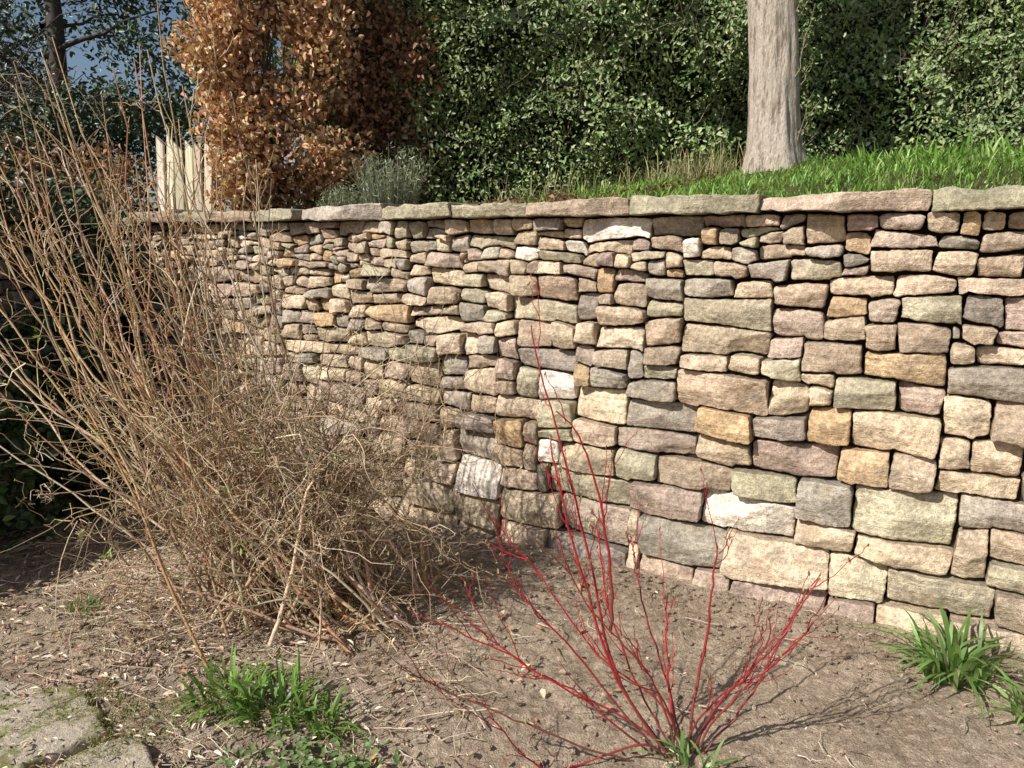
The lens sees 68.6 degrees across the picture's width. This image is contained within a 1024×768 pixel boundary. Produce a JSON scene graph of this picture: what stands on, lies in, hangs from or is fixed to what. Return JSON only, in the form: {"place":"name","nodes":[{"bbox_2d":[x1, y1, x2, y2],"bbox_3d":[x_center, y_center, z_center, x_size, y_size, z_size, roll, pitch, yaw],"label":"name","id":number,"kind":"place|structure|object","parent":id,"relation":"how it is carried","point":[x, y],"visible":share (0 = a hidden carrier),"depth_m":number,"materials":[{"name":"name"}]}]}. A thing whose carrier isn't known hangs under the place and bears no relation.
{"place":"outdoors","nodes":[
{"label":"outdoors","id":0,"kind":"place"},
{"bbox_2d":[108,224,138,238],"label":"terrace ground","id":1,"kind":"structure","parent":0,"point":[125,235],"depth_m":13.70,"materials":[{"name":"soil"}]},
{"bbox_2d":[0,0,101,153],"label":"bare tree","id":2,"kind":"object","parent":1,"relation":"on","point":[4,86],"visible":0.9,"depth_m":6.75,"materials":[{"name":"brown plant"}]},
{"bbox_2d":[0,1,148,190],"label":"holly tree","id":3,"kind":"object","parent":1,"relation":"on","point":[10,98],"visible":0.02,"depth_m":10.39,"materials":[{"name":"green plant"}]},
{"bbox_2d":[0,0,300,243],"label":"holly tree","id":4,"kind":"object","parent":1,"relation":"on","point":[117,126],"visible":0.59,"depth_m":8.45,"materials":[{"name":"green plant"}]},
{"bbox_2d":[0,0,305,243],"label":"sky","id":5,"kind":"structure","parent":0,"point":[78,59],"materials":[{"name":"blue"}]},
{"bbox_2d":[0,244,1023,767],"bbox_3d":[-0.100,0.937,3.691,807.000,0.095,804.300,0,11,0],"label":"ground","id":6,"kind":"structure","parent":0,"point":[828,702],"depth_m":2.83,"materials":[{"name":"soil"}]},
{"bbox_2d":[0,681,160,767],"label":"stone path","id":7,"kind":"structure","parent":6,"relation":"on","point":[66,734],"depth_m":2.45,"materials":[{"name":"beige stone"}]},
{"bbox_2d":[0,675,226,767],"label":"path litter","id":8,"kind":"object","parent":7,"relation":"on","point":[112,730],"visible":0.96,"depth_m":2.45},
{"bbox_2d":[0,679,251,767],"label":"moss","id":9,"kind":"object","parent":7,"relation":"on","point":[127,727],"visible":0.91,"depth_m":2.56,"materials":[{"name":"green plant"}]},
{"bbox_2d":[0,296,164,553],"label":"evergreen shrub","id":10,"kind":"object","parent":6,"relation":"on","point":[24,517],"visible":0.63,"depth_m":4.18,"materials":[{"name":"green plant"}]},
{"bbox_2d":[65,590,105,616],"bbox_3d":[-1.867,0.959,3.283,0.230,0.084,0.164,8,14,37],"label":"grass tuft","id":11,"kind":"object","parent":6,"relation":"on","point":[78,602],"visible":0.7,"depth_m":3.29,"materials":[{"name":"green plant"}]},
{"bbox_2d":[166,644,294,727],"bbox_3d":[-1.000,1.056,2.668,0.453,0.179,0.452,0,11,0],"label":"bluebell clump","id":12,"kind":"object","parent":6,"relation":"on","point":[211,679],"visible":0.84,"depth_m":2.68,"materials":[{"name":"green plant"}]},
{"bbox_2d":[0,0,524,690],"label":"bare flowering shrub","id":13,"kind":"object","parent":6,"relation":"on","point":[304,522],"visible":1,"depth_m":3.11,"materials":[{"name":"brown plant"}]},
{"bbox_2d":[210,649,332,741],"bbox_3d":[-0.831,1.056,2.583,0.409,0.198,0.486,-5,12,-22],"label":"bluebell clump","id":14,"kind":"object","parent":6,"relation":"on","point":[283,699],"visible":0.94,"depth_m":2.60,"materials":[{"name":"green plant"}]},
{"bbox_2d":[262,682,366,747],"bbox_3d":[-0.651,1.103,2.497,0.388,0.124,0.317,9,14,40],"label":"bluebell clump","id":15,"kind":"object","parent":6,"relation":"on","point":[308,715],"visible":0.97,"depth_m":2.52,"materials":[{"name":"green plant"}]},
{"bbox_2d":[216,729,430,767],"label":"ground ivy","id":16,"kind":"object","parent":6,"relation":"on","point":[305,748],"visible":0.99,"depth_m":2.35,"materials":[{"name":"green plant"}]},
{"bbox_2d":[306,700,374,749],"bbox_3d":[-0.578,1.126,2.474,0.207,0.090,0.216,-6,13,-30],"label":"grass tuft","id":17,"kind":"object","parent":6,"relation":"on","point":[338,739],"visible":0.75,"depth_m":2.48,"materials":[{"name":"green plant"}]},
{"bbox_2d":[0,501,1017,767],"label":"leaf litter","id":18,"kind":"object","parent":6,"relation":"on","point":[172,647],"visible":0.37,"depth_m":2.95,"materials":[{"name":"brown plant"}]},
{"bbox_2d":[0,200,1023,621],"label":"stone wall","id":19,"kind":"structure","parent":6,"relation":"on","point":[924,230],"depth_m":3.32,"materials":[{"name":"beige stone"}]},
{"bbox_2d":[0,223,137,507],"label":"return wall stones","id":20,"kind":"object","parent":19,"relation":"attached to","point":[12,293],"visible":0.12,"depth_m":4.64,"materials":[{"name":"stone"}]},
{"bbox_2d":[0,156,147,329],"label":"ivy","id":21,"kind":"object","parent":19,"relation":"attached to","point":[85,202],"visible":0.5,"depth_m":4.67,"materials":[{"name":"green plant"}]},
{"bbox_2d":[0,185,1023,223],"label":"coping stones","id":22,"kind":"object","parent":19,"relation":"on","point":[955,198],"visible":0.79,"depth_m":3.41,"materials":[{"name":"stone"}]},
{"bbox_2d":[130,211,1023,653],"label":"wall stones","id":23,"kind":"object","parent":19,"relation":"attached to","point":[902,521],"depth_m":3.50,"materials":[{"name":"stone"}]},
{"bbox_2d":[0,518,1023,767],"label":"fallen twigs","id":24,"kind":"object","parent":6,"relation":"on","point":[330,666],"visible":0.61,"depth_m":2.93,"materials":[{"name":"brown wood"}]},
{"bbox_2d":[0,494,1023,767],"bbox_3d":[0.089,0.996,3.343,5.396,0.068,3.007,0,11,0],"label":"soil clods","id":25,"kind":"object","parent":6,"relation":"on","point":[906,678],"visible":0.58,"depth_m":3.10,"materials":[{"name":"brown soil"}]},
{"bbox_2d":[360,273,869,767],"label":"red dogwood shrub","id":26,"kind":"object","parent":6,"relation":"on","point":[670,711],"visible":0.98,"depth_m":2.31,"materials":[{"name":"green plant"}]},
{"bbox_2d":[629,725,747,767],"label":"daffodil clump","id":27,"kind":"object","parent":6,"relation":"on","point":[682,752],"visible":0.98,"depth_m":2.32,"materials":[{"name":"green plant"}]},
{"bbox_2d":[844,598,1023,724],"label":"daffodil clump","id":28,"kind":"object","parent":6,"relation":"on","point":[953,660],"visible":0.99,"depth_m":2.80,"materials":[{"name":"green plant"}]},
{"bbox_2d":[975,661,1023,730],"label":"daffodil clump","id":29,"kind":"object","parent":6,"relation":"on","point":[1016,706],"visible":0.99,"depth_m":2.57,"materials":[{"name":"green plant"}]},
{"bbox_2d":[123,153,1023,239],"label":"terrace ground","id":30,"kind":"structure","parent":0,"point":[982,180],"depth_m":3.80,"materials":[{"name":"green plant"}]},
{"bbox_2d":[156,134,216,211],"bbox_3d":[-2.589,-1.618,5.966,0.534,0.706,0.073,3,11,14],"label":"wooden fence","id":31,"kind":"object","parent":30,"relation":"on","point":[189,163],"visible":0.41,"depth_m":5.94,"materials":[{"name":"beige wood"}]},
{"bbox_2d":[131,0,301,99],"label":"broadleaf tree","id":32,"kind":"object","parent":30,"relation":"on","point":[277,59],"depth_m":9.72,"materials":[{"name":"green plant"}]},
{"bbox_2d":[0,0,444,212],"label":"copper beech hedge","id":33,"kind":"object","parent":30,"relation":"on","point":[316,24],"visible":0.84,"depth_m":5.75,"materials":[{"name":"orange plant"}]},
{"bbox_2d":[316,180,364,205],"bbox_3d":[-1.098,-1.208,4.866,0.327,0.224,0.315,-10,15,-43],"label":"lavender plant","id":34,"kind":"object","parent":30,"relation":"on","point":[339,199],"visible":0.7,"depth_m":4.80,"materials":[{"name":"green plant"}]},
{"bbox_2d":[342,142,430,204],"bbox_3d":[-0.778,-1.314,4.806,0.610,0.451,0.650,0,11,0],"label":"lavender plant","id":35,"kind":"object","parent":30,"relation":"on","point":[391,192],"visible":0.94,"depth_m":4.70,"materials":[{"name":"green plant"}]},
{"bbox_2d":[206,168,736,211],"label":"terrace leaf litter","id":36,"kind":"object","parent":30,"relation":"on","point":[564,196],"visible":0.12,"depth_m":4.84,"materials":[{"name":"brown plant"}]},
{"bbox_2d":[476,140,744,202],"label":"dry grass","id":37,"kind":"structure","parent":30,"relation":"on","point":[691,170],"depth_m":5.62,"materials":[{"name":"beige plant"}]},
{"bbox_2d":[280,0,1023,208],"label":"evergreen hedge","id":38,"kind":"object","parent":30,"relation":"on","point":[530,92],"visible":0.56,"depth_m":6.19,"materials":[{"name":"green plant"}]},
{"bbox_2d":[485,127,1023,202],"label":"grass","id":39,"kind":"structure","parent":30,"relation":"on","point":[945,162],"depth_m":4.01,"materials":[{"name":"green plant"}]},
{"bbox_2d":[741,0,823,174],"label":"deciduous tree","id":40,"kind":"object","parent":30,"relation":"on","point":[775,132],"visible":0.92,"depth_m":5.12,"materials":[{"name":"beige plant"}]}
]}

